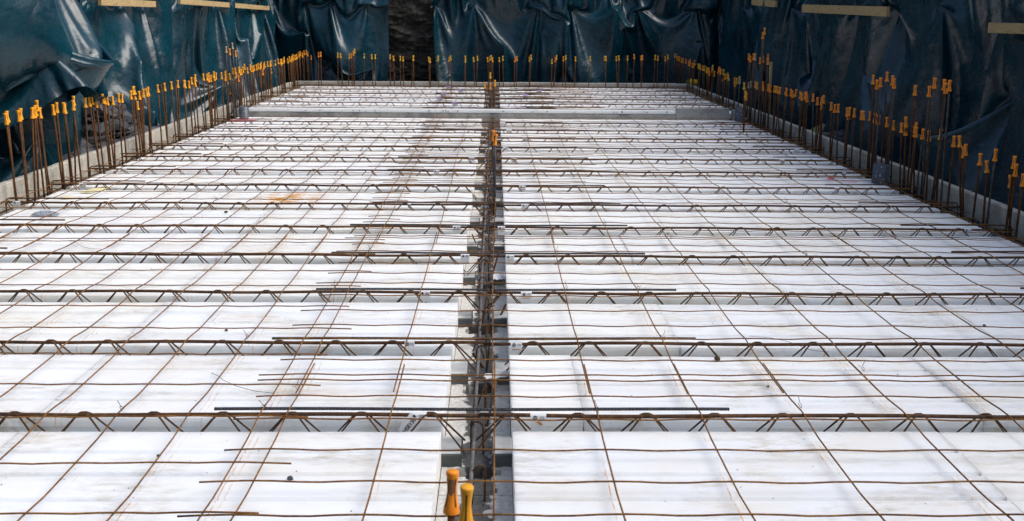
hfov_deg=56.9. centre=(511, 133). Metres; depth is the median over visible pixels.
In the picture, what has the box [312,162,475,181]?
polystyrene board
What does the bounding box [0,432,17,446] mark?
polystyrene board
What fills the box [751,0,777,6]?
timber batten
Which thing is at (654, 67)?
starter bar
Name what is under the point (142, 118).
starter bar
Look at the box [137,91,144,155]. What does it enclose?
starter bar
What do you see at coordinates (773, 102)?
starter bar
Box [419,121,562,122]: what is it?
ribbed bar
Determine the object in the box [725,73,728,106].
starter bar
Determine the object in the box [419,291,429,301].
product tag
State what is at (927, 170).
starter bar
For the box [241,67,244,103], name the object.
starter bar
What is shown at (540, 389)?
polystyrene board
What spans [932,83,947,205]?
starter bar
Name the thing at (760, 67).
starter bar
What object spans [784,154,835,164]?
polystyrene board
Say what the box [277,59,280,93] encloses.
starter bar
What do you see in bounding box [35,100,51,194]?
starter bar
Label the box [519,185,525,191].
product tag
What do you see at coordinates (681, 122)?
polystyrene board
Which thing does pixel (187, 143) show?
hooked bar
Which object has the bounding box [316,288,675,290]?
ribbed bar
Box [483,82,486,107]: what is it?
starter bar
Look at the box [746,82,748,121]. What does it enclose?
starter bar
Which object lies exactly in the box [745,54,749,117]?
starter bar
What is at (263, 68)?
starter bar
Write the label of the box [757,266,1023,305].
polystyrene board
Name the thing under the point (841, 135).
rubble heap
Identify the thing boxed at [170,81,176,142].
starter bar
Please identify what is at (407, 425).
product tag
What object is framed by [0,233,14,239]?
polystyrene board
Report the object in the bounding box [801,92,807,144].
starter bar
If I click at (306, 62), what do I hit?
starter bar
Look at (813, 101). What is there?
starter bar
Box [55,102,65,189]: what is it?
starter bar
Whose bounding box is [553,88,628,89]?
polystyrene board
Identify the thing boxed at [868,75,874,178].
starter bar
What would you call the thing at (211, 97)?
starter bar
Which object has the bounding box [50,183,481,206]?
lattice girder joist
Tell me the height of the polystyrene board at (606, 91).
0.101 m
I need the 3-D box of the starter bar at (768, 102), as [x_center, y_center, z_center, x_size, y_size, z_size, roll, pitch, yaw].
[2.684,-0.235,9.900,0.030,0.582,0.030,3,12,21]
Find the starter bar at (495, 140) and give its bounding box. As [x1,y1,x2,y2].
[493,134,497,216]
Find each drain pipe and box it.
[239,106,248,119]
[735,108,742,121]
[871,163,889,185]
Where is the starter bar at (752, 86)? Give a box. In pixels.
[750,54,755,121]
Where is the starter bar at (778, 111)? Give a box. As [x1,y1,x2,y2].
[777,86,779,136]
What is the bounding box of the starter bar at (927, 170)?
[925,130,930,201]
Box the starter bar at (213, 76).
[212,71,215,125]
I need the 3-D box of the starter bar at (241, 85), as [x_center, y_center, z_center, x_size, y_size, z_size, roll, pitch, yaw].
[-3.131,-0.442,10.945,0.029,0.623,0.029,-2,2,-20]
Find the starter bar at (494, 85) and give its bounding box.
[493,80,495,107]
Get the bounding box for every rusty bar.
[366,180,585,181]
[369,166,487,166]
[370,158,483,158]
[398,163,595,164]
[421,132,578,133]
[423,125,500,125]
[425,126,574,127]
[484,154,592,154]
[509,96,545,96]
[511,88,540,88]
[517,101,590,101]
[518,92,557,92]
[521,106,562,106]
[523,97,593,97]
[526,107,604,107]
[550,89,588,89]
[563,102,604,102]
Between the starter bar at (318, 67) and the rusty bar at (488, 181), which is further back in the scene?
the starter bar at (318, 67)
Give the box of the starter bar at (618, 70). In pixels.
[618,55,619,86]
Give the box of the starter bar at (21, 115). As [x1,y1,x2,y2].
[19,108,29,200]
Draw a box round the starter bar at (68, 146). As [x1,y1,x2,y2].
[63,103,73,181]
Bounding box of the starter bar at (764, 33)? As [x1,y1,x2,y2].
[757,28,765,127]
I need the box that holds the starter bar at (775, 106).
[773,86,777,133]
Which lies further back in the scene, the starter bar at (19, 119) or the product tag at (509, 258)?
the starter bar at (19, 119)
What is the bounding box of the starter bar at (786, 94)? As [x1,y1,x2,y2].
[783,89,787,136]
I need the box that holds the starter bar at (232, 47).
[231,43,236,117]
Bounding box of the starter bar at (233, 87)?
[232,68,234,107]
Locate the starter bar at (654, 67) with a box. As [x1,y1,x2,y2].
[653,55,655,85]
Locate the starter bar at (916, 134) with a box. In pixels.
[910,127,917,194]
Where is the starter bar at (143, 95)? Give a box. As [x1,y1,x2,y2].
[142,89,144,133]
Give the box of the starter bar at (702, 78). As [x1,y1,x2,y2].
[702,65,703,97]
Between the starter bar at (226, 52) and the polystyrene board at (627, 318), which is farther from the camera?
the starter bar at (226, 52)
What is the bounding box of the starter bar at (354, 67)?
[354,49,354,86]
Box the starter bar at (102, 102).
[101,94,110,167]
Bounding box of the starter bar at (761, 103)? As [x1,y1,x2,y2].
[760,81,763,125]
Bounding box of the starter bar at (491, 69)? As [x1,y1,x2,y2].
[490,55,491,87]
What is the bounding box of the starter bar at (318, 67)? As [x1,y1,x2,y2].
[318,52,318,83]
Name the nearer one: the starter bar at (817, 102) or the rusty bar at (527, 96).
the starter bar at (817, 102)
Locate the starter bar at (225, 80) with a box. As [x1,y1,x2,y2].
[224,74,227,119]
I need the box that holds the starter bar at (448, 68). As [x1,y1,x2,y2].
[448,57,449,82]
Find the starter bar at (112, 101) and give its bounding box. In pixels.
[111,96,115,167]
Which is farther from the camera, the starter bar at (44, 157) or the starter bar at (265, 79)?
the starter bar at (265, 79)
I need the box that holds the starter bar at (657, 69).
[657,56,658,85]
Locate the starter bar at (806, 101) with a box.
[804,94,808,148]
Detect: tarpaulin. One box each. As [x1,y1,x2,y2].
[0,0,87,182]
[0,0,114,129]
[78,0,259,138]
[235,0,388,91]
[431,0,717,91]
[713,0,868,132]
[848,0,1023,211]
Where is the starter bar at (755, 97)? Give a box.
[754,81,756,126]
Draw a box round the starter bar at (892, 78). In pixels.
[886,75,893,163]
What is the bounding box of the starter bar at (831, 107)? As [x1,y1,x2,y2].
[829,102,832,159]
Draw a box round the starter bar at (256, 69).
[255,64,258,102]
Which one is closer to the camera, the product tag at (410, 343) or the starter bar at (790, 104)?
the product tag at (410, 343)
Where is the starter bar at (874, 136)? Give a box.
[872,114,876,166]
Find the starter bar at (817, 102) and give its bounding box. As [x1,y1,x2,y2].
[814,97,818,153]
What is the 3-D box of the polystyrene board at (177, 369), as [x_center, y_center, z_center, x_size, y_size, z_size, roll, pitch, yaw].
[-0.807,0.852,3.040,1.200,0.101,0.505,0,7,-1]
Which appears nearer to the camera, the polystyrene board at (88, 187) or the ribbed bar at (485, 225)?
the ribbed bar at (485, 225)
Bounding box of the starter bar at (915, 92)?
[906,85,916,194]
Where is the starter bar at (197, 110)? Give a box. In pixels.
[194,79,198,133]
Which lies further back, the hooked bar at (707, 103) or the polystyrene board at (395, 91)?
the polystyrene board at (395, 91)
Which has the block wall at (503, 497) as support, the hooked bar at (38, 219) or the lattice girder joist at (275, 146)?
the lattice girder joist at (275, 146)
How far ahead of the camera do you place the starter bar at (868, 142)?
7.19 m
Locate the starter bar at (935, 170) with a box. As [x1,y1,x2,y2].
[930,129,942,205]
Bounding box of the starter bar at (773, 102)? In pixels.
[773,85,774,123]
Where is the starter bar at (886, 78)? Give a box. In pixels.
[881,72,888,162]
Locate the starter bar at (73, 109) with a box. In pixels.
[71,100,81,181]
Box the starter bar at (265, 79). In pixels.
[263,62,267,99]
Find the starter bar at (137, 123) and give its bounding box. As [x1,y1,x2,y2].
[134,86,141,157]
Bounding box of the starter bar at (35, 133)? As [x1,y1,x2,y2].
[34,107,39,199]
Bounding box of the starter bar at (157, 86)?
[156,84,162,148]
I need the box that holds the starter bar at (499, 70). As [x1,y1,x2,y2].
[498,57,499,84]
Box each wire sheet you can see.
[0,152,427,248]
[0,233,383,520]
[120,115,442,157]
[177,362,1023,520]
[240,94,442,106]
[258,232,1023,393]
[267,84,452,95]
[345,171,1021,244]
[390,136,890,179]
[414,116,804,144]
[435,96,733,109]
[441,85,715,97]
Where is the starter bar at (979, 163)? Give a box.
[971,153,982,223]
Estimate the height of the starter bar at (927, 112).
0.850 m
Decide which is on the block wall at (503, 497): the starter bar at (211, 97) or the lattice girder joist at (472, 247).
the lattice girder joist at (472, 247)
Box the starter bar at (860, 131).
[859,110,862,169]
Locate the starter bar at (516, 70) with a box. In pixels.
[516,56,517,87]
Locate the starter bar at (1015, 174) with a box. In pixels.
[1007,163,1018,235]
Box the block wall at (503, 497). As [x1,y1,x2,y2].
[435,127,513,520]
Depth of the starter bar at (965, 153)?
5.72 m
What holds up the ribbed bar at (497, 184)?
on the wire sheet at (494, 215)
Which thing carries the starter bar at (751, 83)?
attached to the steel cage at (969, 218)
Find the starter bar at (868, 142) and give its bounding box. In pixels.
[866,111,870,178]
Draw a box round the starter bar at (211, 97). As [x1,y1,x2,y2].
[209,75,212,124]
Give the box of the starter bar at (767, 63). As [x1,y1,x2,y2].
[762,58,768,125]
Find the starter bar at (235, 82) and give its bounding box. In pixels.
[234,68,236,97]
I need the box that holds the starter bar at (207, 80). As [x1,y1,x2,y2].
[206,74,211,125]
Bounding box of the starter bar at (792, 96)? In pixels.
[790,90,793,139]
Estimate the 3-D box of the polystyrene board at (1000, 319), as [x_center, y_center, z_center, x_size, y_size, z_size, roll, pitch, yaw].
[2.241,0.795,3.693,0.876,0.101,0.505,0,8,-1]
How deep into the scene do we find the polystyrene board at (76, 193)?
5.90 m
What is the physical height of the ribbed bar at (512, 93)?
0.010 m
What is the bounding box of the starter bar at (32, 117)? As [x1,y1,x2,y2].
[30,107,35,200]
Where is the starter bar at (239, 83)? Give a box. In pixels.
[238,67,241,104]
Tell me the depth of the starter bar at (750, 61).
10.57 m
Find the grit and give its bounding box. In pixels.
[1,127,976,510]
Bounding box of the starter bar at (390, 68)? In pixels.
[389,54,390,86]
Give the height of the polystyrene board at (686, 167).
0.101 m
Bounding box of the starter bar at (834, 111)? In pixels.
[830,104,835,159]
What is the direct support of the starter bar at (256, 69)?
attached to the steel cage at (58, 189)
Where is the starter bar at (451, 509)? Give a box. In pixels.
[443,469,459,520]
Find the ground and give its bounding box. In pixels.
[435,136,513,519]
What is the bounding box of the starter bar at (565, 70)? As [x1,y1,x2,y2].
[565,55,565,86]
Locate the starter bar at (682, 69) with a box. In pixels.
[682,58,683,83]
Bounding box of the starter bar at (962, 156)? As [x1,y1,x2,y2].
[961,146,963,219]
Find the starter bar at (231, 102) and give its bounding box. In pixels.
[229,88,232,117]
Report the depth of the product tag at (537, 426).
2.74 m
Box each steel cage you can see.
[0,119,226,213]
[469,118,506,518]
[748,121,1023,244]
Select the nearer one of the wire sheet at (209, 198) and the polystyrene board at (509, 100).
the wire sheet at (209, 198)
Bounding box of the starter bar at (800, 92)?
[798,91,801,144]
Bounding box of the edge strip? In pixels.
[249,107,675,113]
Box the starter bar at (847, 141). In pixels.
[845,111,849,166]
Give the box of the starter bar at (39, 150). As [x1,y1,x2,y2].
[33,105,44,196]
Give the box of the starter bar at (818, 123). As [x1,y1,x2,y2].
[815,97,822,153]
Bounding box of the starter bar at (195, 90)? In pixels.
[193,77,199,132]
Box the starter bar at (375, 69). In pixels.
[374,54,375,86]
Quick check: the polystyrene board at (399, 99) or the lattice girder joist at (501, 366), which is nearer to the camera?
the lattice girder joist at (501, 366)
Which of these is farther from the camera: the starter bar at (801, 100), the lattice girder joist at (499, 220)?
the starter bar at (801, 100)
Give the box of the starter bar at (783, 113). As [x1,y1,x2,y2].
[781,88,787,138]
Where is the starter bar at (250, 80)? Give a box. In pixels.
[249,64,252,104]
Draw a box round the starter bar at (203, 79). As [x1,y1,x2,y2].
[202,74,206,129]
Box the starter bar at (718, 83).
[717,67,719,101]
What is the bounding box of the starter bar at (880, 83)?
[875,78,881,162]
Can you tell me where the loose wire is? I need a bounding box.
[212,373,269,392]
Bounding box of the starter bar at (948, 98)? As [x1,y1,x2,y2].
[939,80,951,211]
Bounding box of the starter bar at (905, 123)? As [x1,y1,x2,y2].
[902,117,907,193]
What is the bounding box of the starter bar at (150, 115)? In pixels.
[149,93,151,152]
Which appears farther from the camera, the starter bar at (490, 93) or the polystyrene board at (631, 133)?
the starter bar at (490, 93)
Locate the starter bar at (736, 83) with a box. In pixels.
[733,78,737,108]
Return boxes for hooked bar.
[0,219,64,220]
[5,198,108,211]
[51,180,144,190]
[90,166,175,175]
[123,153,200,154]
[152,143,222,143]
[173,134,240,140]
[194,126,257,132]
[248,100,298,100]
[273,91,318,91]
[655,90,699,96]
[663,94,709,100]
[672,98,720,104]
[681,103,732,108]
[707,122,762,122]
[720,129,782,138]
[735,137,800,137]
[753,146,823,156]
[773,157,849,164]
[796,169,872,170]
[825,184,915,196]
[858,202,958,215]
[900,224,1011,240]
[951,251,1023,252]
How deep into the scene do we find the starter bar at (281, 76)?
12.94 m
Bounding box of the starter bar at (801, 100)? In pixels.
[799,93,803,143]
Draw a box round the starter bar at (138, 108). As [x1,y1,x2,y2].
[136,101,143,155]
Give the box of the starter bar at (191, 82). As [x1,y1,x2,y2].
[190,77,196,133]
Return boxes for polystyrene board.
[0,209,65,232]
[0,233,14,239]
[0,233,242,263]
[0,263,208,302]
[0,302,164,354]
[0,355,104,431]
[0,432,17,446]
[0,432,440,520]
[25,190,107,209]
[27,209,268,233]
[35,355,450,436]
[69,174,141,189]
[75,190,290,209]
[106,161,170,174]
[115,175,307,190]
[117,302,457,361]
[137,150,193,161]
[148,162,323,175]
[163,140,215,149]
[174,264,462,309]
[175,150,335,161]
[186,132,232,139]
[199,140,346,150]
[206,124,296,131]
[216,233,466,270]
[219,132,355,140]
[223,117,310,124]
[248,210,469,240]
[251,105,278,106]
[256,102,284,104]
[269,96,346,100]
[274,191,471,217]
[278,105,379,107]
[282,92,353,95]
[284,100,386,105]
[288,125,412,132]
[294,88,356,91]
[295,175,474,197]
[300,117,418,124]
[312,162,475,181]
[322,86,403,88]
[326,151,477,167]
[339,141,478,156]
[341,96,436,100]
[350,92,439,96]
[350,133,479,144]
[355,88,440,92]
[382,106,443,107]
[383,101,483,106]
[403,87,485,88]
[410,126,480,136]
[415,118,481,127]
[436,99,483,101]
[440,94,484,100]
[444,90,484,92]
[499,87,552,89]
[499,91,556,93]
[499,95,557,100]
[500,97,592,101]
[500,102,565,106]
[500,119,613,128]
[501,126,590,133]
[501,134,628,142]
[501,142,604,152]
[501,152,650,165]
[502,164,585,176]
[502,176,679,192]
[503,192,698,216]
[504,211,666,239]
[504,235,632,270]
[505,107,567,108]
[506,265,787,309]
[507,304,679,358]
[509,355,582,435]
[512,431,1023,520]
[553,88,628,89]
[556,90,641,93]
[557,93,648,97]
[566,102,665,107]
[568,108,669,109]
[571,356,982,431]
[581,164,745,177]
[587,127,710,134]
[591,98,688,102]
[600,143,742,153]
[608,119,726,127]
[620,235,876,266]
[623,134,757,143]
[637,90,690,93]
[643,153,799,164]
[644,94,700,97]
[653,212,883,235]
[657,304,1009,356]
[660,103,721,107]
[667,177,855,193]
[684,193,892,212]
[685,100,709,102]
[703,128,771,134]
[715,120,754,127]
[730,143,811,153]
[732,165,864,178]
[745,135,789,143]
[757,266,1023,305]
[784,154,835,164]
[835,179,898,193]
[842,236,1023,266]
[853,213,990,236]
[864,194,940,212]
[911,357,1023,431]
[939,432,1023,512]
[945,305,1023,356]
[1007,267,1023,275]
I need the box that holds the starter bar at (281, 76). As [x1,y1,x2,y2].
[279,59,281,93]
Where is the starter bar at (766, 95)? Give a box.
[764,54,768,130]
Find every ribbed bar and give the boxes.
[214,407,729,410]
[272,337,695,339]
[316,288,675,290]
[331,252,644,254]
[350,224,626,225]
[372,202,619,203]
[384,184,604,185]
[387,169,588,170]
[398,156,587,157]
[412,136,575,137]
[416,128,568,129]
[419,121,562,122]
[422,107,485,107]
[427,146,508,146]
[436,97,487,97]
[438,85,541,86]
[449,89,504,89]
[468,102,503,102]
[476,93,547,93]
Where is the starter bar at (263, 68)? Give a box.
[262,64,265,99]
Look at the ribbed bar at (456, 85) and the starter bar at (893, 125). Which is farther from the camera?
the ribbed bar at (456, 85)
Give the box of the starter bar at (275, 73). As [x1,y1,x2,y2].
[274,60,277,94]
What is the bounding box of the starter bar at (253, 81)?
[251,66,254,99]
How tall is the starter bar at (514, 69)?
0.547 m
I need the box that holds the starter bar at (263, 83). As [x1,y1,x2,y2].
[262,69,263,98]
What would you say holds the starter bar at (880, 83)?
attached to the steel cage at (969, 218)
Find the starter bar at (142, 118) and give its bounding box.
[140,91,145,155]
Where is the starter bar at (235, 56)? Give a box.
[234,50,239,105]
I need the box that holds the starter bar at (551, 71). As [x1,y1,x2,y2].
[551,59,552,86]
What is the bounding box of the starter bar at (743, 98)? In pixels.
[743,82,744,120]
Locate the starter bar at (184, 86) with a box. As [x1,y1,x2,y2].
[183,80,187,135]
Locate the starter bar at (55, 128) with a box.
[51,104,63,189]
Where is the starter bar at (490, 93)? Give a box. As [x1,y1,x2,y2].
[489,83,490,107]
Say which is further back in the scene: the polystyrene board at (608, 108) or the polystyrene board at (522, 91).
the polystyrene board at (522, 91)
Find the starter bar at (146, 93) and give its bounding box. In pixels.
[144,88,152,152]
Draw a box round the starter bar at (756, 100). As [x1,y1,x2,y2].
[754,83,757,119]
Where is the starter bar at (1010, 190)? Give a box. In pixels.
[1004,156,1016,238]
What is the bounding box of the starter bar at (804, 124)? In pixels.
[803,92,805,144]
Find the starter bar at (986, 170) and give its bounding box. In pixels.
[982,160,989,228]
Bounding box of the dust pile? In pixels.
[30,210,59,215]
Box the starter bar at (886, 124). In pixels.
[885,117,888,163]
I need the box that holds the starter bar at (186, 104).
[185,81,187,131]
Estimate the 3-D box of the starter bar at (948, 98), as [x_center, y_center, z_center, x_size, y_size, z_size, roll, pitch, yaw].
[2.729,0.115,5.957,0.028,0.910,0.028,-5,9,-41]
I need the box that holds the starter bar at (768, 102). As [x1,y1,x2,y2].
[767,84,769,122]
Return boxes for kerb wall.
[0,82,292,215]
[295,81,687,92]
[688,84,1023,245]
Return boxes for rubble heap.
[60,96,159,160]
[822,129,844,142]
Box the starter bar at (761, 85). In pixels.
[760,56,763,117]
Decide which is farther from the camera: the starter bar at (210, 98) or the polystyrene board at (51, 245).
the starter bar at (210, 98)
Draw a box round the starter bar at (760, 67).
[758,32,763,126]
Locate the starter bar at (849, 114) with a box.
[843,107,851,166]
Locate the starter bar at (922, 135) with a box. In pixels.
[915,129,924,198]
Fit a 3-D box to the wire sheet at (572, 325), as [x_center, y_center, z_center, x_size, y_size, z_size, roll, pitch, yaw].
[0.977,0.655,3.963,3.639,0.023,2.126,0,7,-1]
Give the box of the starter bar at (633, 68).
[633,54,634,83]
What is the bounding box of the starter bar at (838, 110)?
[836,104,839,164]
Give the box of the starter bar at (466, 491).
[458,483,473,520]
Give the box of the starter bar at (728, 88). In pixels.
[728,75,729,106]
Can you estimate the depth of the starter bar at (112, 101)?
7.29 m
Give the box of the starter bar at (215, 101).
[215,73,216,119]
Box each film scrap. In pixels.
[484,371,508,378]
[493,274,504,279]
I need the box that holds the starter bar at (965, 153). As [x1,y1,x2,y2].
[960,144,967,218]
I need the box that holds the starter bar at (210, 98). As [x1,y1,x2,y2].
[208,75,212,125]
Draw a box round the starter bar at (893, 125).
[890,120,894,187]
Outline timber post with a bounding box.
[769,62,771,113]
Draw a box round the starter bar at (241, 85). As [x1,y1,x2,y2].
[240,69,242,103]
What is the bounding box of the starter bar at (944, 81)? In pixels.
[935,79,945,205]
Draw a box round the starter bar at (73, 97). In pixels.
[72,96,76,181]
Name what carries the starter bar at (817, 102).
attached to the steel cage at (969, 218)
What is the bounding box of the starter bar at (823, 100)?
[818,95,824,155]
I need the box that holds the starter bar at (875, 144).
[871,115,879,175]
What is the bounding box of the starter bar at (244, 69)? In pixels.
[243,64,246,103]
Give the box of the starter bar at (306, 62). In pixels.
[305,50,307,77]
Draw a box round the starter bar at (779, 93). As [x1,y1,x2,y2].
[775,87,780,135]
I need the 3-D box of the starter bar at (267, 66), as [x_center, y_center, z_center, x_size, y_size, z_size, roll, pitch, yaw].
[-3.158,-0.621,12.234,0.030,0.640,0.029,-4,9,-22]
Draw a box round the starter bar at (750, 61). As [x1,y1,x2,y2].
[748,56,751,123]
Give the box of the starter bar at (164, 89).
[163,83,167,134]
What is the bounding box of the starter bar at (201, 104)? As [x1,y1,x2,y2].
[198,80,205,131]
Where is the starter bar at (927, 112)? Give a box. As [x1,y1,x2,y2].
[920,86,930,198]
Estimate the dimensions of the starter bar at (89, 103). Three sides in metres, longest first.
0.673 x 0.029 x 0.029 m
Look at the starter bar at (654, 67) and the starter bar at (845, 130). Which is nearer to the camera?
the starter bar at (845, 130)
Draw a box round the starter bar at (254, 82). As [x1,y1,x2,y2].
[253,65,255,103]
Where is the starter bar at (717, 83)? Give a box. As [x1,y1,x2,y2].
[715,68,718,101]
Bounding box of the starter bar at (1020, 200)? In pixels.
[1014,173,1023,242]
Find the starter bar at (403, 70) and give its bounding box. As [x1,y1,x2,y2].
[402,57,403,86]
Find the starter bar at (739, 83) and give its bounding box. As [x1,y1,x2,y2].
[737,78,740,107]
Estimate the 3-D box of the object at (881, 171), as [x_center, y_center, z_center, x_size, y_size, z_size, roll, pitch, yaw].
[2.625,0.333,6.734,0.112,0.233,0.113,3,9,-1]
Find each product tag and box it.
[13,201,19,208]
[79,183,85,189]
[398,412,426,431]
[405,340,414,346]
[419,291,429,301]
[453,226,459,233]
[461,254,468,262]
[498,226,504,234]
[506,254,513,262]
[511,341,521,354]
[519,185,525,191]
[521,204,527,209]
[521,291,531,302]
[530,413,545,431]
[963,228,971,236]
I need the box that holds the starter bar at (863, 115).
[858,111,864,169]
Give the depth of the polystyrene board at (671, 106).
11.43 m
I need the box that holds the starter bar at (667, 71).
[667,55,668,87]
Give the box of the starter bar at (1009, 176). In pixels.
[1008,175,1011,240]
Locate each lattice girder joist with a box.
[0,201,488,223]
[0,223,487,250]
[0,252,492,284]
[0,289,482,326]
[0,339,483,384]
[0,411,480,466]
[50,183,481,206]
[89,168,489,189]
[123,155,490,175]
[146,145,490,163]
[173,135,490,152]
[194,127,492,143]
[213,120,490,135]
[230,106,491,117]
[247,101,491,106]
[260,96,491,106]
[272,92,491,101]
[283,88,492,92]
[293,85,491,95]
[475,412,1023,466]
[482,291,1023,327]
[483,341,1023,384]
[486,203,959,224]
[487,254,1023,284]
[488,185,915,206]
[490,129,785,143]
[490,226,1013,252]
[491,103,732,107]
[491,122,763,135]
[491,158,850,175]
[492,98,720,107]
[492,108,748,121]
[492,170,871,189]
[493,86,690,95]
[493,90,701,93]
[494,94,709,104]
[496,137,800,152]
[496,147,824,163]
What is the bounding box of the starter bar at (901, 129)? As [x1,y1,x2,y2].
[899,123,903,193]
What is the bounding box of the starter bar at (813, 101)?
[811,94,814,153]
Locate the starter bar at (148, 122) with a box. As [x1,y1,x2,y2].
[146,87,150,152]
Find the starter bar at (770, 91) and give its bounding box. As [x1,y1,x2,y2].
[767,85,771,127]
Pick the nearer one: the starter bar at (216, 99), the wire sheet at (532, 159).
the wire sheet at (532, 159)
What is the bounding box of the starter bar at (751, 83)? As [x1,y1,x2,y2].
[749,54,753,123]
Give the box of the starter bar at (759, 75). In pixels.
[758,57,760,102]
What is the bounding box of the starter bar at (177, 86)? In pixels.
[176,80,180,140]
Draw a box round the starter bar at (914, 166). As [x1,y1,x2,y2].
[912,126,914,198]
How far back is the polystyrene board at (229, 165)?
7.14 m
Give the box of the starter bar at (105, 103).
[104,99,111,167]
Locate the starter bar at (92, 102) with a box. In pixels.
[90,97,99,173]
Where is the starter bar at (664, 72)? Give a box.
[664,57,665,88]
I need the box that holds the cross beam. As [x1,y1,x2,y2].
[234,108,734,126]
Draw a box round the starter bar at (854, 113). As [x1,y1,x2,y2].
[850,108,855,169]
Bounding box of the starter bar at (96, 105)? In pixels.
[95,101,104,173]
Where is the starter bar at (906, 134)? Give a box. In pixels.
[904,127,907,193]
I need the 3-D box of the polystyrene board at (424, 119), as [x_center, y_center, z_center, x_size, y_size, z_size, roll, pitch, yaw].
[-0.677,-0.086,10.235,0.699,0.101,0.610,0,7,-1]
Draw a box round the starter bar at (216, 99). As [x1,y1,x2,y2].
[214,74,218,124]
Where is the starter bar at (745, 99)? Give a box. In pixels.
[743,93,747,132]
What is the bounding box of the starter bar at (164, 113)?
[160,84,168,144]
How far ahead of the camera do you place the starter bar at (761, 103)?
10.09 m
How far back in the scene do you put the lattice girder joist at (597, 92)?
13.11 m
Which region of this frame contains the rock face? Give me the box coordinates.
[387,0,436,81]
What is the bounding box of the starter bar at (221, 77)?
[220,72,224,122]
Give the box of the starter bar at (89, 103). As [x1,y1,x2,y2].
[87,97,100,172]
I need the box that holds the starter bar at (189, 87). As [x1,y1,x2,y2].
[187,81,193,135]
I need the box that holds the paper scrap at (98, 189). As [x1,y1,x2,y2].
[81,186,107,192]
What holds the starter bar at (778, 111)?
attached to the steel cage at (969, 218)
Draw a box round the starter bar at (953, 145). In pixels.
[946,136,955,212]
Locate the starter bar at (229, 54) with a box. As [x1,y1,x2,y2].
[228,49,233,117]
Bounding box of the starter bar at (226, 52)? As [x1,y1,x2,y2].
[225,46,228,119]
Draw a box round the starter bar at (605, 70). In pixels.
[605,56,606,86]
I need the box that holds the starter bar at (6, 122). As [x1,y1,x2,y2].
[3,113,17,200]
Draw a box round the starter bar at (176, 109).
[175,83,178,138]
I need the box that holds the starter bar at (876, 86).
[869,80,878,178]
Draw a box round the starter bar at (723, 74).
[722,69,724,104]
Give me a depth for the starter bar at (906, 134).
6.58 m
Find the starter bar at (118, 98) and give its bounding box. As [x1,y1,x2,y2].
[117,93,123,164]
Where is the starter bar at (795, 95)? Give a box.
[788,89,797,138]
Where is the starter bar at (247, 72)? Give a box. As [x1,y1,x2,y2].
[246,67,250,104]
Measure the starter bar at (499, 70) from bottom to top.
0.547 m
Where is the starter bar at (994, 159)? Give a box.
[985,149,997,228]
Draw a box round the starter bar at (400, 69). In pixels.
[399,56,400,86]
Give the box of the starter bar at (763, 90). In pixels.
[762,84,764,118]
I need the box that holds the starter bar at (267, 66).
[266,61,268,99]
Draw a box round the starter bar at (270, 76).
[269,61,270,97]
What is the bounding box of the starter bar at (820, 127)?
[817,105,821,152]
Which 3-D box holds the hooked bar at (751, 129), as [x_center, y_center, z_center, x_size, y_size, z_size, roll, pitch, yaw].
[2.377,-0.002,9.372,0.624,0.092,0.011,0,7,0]
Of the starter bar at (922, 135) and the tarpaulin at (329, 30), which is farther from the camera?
the tarpaulin at (329, 30)
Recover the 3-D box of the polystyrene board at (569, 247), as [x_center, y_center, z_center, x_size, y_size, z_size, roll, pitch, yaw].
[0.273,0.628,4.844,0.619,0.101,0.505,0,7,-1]
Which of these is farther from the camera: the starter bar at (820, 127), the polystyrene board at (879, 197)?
the starter bar at (820, 127)
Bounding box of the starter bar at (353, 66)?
[352,51,353,83]
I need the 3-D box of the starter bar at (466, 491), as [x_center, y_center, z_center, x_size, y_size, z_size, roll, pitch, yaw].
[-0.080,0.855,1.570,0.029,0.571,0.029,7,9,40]
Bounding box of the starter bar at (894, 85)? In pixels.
[888,79,895,164]
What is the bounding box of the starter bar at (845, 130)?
[843,108,848,161]
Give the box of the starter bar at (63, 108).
[62,102,71,185]
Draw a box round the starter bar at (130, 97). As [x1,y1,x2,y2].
[129,90,138,155]
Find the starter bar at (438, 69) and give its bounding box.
[437,55,438,84]
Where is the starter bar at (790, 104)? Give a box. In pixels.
[790,89,791,143]
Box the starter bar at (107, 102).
[106,97,114,167]
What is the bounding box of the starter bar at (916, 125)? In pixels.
[908,122,917,193]
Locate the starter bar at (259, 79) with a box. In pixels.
[257,63,262,99]
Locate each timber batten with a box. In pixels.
[98,0,155,6]
[178,0,268,9]
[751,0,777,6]
[802,4,889,16]
[988,23,1023,33]
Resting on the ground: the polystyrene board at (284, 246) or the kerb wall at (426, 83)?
the kerb wall at (426, 83)
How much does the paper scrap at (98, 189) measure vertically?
0.005 m
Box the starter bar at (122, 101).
[120,94,126,162]
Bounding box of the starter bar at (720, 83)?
[719,69,721,101]
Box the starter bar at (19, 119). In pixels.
[16,110,28,203]
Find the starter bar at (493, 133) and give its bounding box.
[491,130,494,214]
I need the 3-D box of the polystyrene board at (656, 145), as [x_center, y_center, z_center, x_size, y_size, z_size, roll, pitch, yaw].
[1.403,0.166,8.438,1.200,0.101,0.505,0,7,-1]
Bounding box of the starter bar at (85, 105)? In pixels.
[83,98,89,178]
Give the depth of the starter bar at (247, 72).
11.23 m
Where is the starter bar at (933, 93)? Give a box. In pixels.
[921,78,936,201]
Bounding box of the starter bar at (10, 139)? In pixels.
[4,111,15,200]
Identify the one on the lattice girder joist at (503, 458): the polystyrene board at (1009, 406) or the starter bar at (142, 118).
the polystyrene board at (1009, 406)
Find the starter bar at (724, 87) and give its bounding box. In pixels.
[722,74,726,106]
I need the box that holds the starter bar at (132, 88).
[131,86,137,160]
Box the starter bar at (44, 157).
[39,107,48,195]
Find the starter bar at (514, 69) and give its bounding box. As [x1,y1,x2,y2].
[514,57,515,84]
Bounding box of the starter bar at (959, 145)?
[957,135,961,215]
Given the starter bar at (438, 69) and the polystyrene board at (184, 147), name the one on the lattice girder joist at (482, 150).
the polystyrene board at (184, 147)

